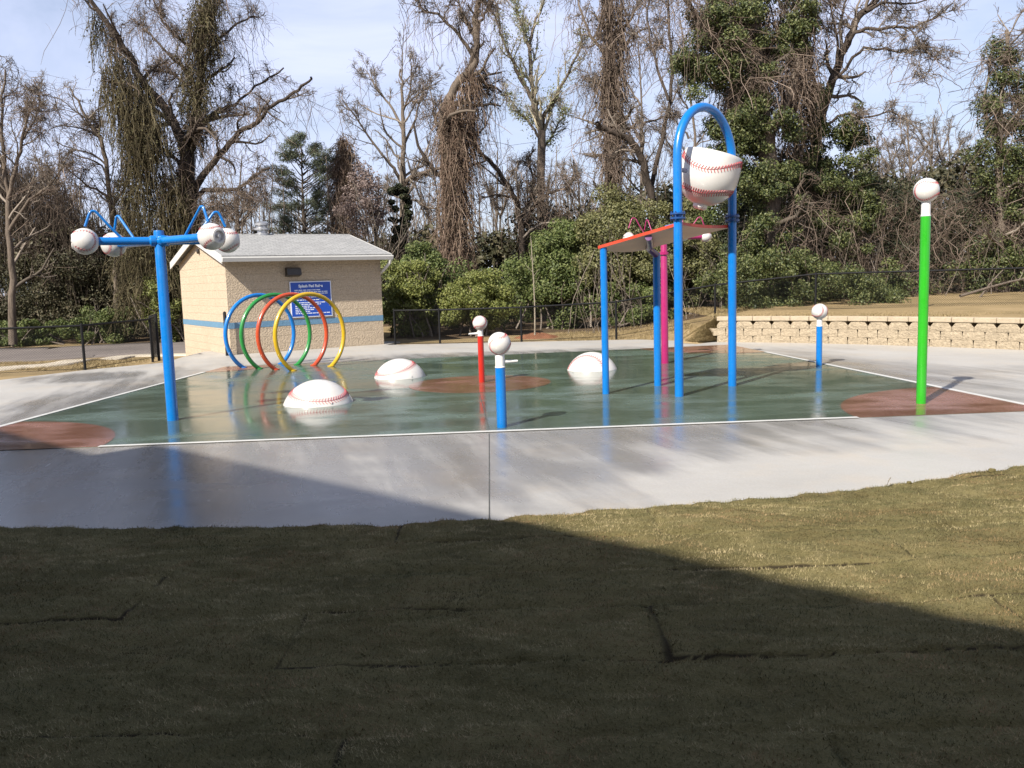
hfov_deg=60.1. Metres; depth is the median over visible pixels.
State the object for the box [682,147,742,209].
dumping bucket
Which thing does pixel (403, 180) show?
bare tree
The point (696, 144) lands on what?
bare tree
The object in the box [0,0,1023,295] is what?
sky
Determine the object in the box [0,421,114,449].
clay corner
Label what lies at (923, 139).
bare tree
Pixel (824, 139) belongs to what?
bare tree
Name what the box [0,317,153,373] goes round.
chain link fence
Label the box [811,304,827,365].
spray post
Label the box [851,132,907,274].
bare tree
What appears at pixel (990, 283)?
fallen log
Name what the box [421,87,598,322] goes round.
bent tree
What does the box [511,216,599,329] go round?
shrub
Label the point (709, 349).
clay corner
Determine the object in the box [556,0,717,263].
stub limb tree
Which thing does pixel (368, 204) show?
bare tree
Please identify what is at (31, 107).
bare tree
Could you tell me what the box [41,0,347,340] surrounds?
vine hung tree
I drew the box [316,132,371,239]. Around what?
vine snag
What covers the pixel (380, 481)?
concrete deck
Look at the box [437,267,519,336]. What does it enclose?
shrub
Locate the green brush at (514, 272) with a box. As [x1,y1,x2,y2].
[380,205,723,329]
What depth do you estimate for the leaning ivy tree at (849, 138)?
27.38 m
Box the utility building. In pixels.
[170,221,393,355]
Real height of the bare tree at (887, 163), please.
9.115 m
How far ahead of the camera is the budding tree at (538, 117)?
36.78 m
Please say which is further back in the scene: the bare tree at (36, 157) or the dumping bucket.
the bare tree at (36, 157)
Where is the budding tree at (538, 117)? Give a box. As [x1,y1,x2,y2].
[484,0,591,318]
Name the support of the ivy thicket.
on the grass bank
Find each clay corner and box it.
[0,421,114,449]
[206,364,276,371]
[640,345,763,352]
[841,387,1023,416]
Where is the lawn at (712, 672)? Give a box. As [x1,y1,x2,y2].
[0,466,1023,767]
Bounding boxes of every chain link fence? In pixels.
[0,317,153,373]
[393,267,1023,344]
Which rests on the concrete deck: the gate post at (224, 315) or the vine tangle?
the gate post at (224, 315)
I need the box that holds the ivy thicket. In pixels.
[706,142,1023,302]
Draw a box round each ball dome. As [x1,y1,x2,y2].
[283,379,352,407]
[374,358,425,379]
[567,352,616,371]
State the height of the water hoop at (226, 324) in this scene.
1.615 m
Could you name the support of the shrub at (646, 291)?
on the ground at (510, 332)
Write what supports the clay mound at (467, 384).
on the splash pad floor
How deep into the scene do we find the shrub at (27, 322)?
35.01 m
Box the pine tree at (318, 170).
[261,131,338,233]
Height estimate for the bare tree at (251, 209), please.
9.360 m
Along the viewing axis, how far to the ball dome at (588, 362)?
16.00 m
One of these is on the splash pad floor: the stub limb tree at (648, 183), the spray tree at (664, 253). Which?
the spray tree at (664, 253)
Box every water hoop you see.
[223,293,295,367]
[239,293,311,368]
[256,292,327,369]
[273,292,345,370]
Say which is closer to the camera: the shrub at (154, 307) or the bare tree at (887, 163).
the shrub at (154, 307)
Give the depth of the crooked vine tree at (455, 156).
31.82 m
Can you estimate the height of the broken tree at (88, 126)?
9.724 m
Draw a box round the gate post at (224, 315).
[223,311,228,355]
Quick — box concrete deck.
[0,340,1023,528]
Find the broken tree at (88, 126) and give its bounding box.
[25,75,169,313]
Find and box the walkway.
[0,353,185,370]
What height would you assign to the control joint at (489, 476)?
0.003 m
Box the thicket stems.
[568,178,1021,333]
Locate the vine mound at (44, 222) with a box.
[0,152,124,324]
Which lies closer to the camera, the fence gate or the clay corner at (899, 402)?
the clay corner at (899, 402)
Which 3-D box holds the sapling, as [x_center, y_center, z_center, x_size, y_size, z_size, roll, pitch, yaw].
[0.634,-2.817,25.814,0.339,2.973,0.325,3,8,33]
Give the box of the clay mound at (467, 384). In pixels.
[408,375,550,392]
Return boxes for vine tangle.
[782,163,1023,299]
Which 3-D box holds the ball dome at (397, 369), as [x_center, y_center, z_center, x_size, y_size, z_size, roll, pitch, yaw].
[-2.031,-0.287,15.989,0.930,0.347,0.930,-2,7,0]
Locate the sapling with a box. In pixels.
[525,242,538,334]
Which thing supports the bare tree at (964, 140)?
on the ground at (510, 332)
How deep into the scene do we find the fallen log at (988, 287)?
25.83 m
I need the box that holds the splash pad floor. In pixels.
[0,349,1023,450]
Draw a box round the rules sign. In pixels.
[289,281,332,317]
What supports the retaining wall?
on the concrete deck
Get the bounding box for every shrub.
[0,318,71,346]
[55,297,146,344]
[130,267,184,342]
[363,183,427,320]
[380,258,449,337]
[397,240,452,333]
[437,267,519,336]
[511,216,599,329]
[567,181,670,326]
[589,276,699,326]
[632,197,721,315]
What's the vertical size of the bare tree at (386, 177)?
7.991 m
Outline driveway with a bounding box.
[0,341,185,362]
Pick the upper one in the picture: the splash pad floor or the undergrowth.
the undergrowth
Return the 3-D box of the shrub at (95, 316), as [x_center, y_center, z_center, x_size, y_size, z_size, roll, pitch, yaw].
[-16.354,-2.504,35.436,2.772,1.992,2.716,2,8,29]
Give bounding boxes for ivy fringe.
[692,247,1023,302]
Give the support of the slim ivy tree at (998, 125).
on the ground at (510, 332)
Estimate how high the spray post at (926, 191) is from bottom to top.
2.810 m
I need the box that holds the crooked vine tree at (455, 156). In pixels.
[393,0,529,327]
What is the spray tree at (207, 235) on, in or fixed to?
on the splash pad floor
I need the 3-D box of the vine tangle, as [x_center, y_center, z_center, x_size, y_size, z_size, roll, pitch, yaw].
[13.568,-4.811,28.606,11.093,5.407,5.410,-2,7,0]
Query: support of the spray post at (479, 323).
on the clay mound at (467, 384)
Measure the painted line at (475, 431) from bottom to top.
0.003 m
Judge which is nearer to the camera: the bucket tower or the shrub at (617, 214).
the bucket tower
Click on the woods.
(426, 218)
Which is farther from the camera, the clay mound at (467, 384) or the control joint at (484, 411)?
the clay mound at (467, 384)
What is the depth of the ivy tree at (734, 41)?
25.83 m
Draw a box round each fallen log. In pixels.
[959,270,1023,296]
[979,267,1003,296]
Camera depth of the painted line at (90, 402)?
13.47 m
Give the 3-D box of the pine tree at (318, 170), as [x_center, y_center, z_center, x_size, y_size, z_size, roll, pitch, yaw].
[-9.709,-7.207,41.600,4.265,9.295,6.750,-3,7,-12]
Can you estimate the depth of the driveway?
30.06 m
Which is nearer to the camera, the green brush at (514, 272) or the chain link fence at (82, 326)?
the chain link fence at (82, 326)
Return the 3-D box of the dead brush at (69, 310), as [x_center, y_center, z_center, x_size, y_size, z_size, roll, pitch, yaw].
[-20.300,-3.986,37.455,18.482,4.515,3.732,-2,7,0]
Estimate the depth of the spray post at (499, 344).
10.10 m
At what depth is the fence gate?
22.35 m
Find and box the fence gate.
[149,313,160,360]
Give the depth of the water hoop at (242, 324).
18.36 m
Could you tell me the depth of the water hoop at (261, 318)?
18.08 m
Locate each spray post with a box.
[469,316,486,381]
[488,332,517,427]
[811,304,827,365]
[913,178,939,403]
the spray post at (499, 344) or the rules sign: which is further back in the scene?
the rules sign
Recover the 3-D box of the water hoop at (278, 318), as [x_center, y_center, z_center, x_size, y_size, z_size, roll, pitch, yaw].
[-4.104,-1.062,18.006,0.146,1.615,1.745,4,9,42]
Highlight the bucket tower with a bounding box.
[598,102,739,396]
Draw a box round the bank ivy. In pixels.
[712,239,911,313]
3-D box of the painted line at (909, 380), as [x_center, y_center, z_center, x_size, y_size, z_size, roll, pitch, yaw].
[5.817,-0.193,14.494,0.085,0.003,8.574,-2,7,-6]
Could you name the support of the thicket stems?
on the ground at (510, 332)
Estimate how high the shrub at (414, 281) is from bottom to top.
2.566 m
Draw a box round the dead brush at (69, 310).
[0,248,179,341]
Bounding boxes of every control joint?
[479,392,489,429]
[489,433,489,519]
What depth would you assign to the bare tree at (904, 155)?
43.19 m
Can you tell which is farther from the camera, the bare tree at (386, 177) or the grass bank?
the bare tree at (386, 177)
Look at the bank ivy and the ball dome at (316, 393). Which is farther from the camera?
the bank ivy
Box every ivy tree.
[628,0,861,306]
[783,0,969,280]
[936,0,1023,291]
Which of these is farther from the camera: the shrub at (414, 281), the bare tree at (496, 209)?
the bare tree at (496, 209)
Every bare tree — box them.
[0,55,113,344]
[23,137,90,205]
[203,149,270,233]
[295,160,420,321]
[314,14,454,316]
[357,171,399,244]
[469,133,525,263]
[551,157,598,220]
[597,10,672,282]
[646,17,724,210]
[769,1,825,280]
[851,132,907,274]
[864,129,926,278]
[875,108,944,182]
[903,105,972,201]
[922,114,974,201]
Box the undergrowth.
[0,148,1022,335]
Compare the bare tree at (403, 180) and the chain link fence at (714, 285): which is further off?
the bare tree at (403, 180)
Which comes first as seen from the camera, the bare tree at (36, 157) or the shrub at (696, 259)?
the shrub at (696, 259)
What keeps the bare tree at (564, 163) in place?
on the ground at (510, 332)
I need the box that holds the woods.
[0,125,992,328]
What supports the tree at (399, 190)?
on the ground at (510, 332)
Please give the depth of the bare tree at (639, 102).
42.86 m
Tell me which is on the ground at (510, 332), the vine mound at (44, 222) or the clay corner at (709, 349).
the vine mound at (44, 222)
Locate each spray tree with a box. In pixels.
[71,205,239,420]
[623,217,711,363]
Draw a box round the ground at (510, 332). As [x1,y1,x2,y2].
[0,277,1022,379]
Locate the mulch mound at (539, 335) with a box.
[516,332,557,338]
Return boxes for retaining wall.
[710,316,1023,349]
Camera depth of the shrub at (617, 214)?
29.00 m
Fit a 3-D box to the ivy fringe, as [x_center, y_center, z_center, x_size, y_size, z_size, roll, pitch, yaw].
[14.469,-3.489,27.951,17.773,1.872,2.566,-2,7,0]
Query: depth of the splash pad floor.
12.57 m
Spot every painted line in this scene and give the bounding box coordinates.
[0,372,203,426]
[98,416,858,446]
[767,352,1023,404]
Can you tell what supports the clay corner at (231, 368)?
on the splash pad floor
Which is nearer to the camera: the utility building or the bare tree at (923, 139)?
the utility building
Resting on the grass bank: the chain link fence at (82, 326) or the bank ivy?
the bank ivy
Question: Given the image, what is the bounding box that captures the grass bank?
[683,283,1023,343]

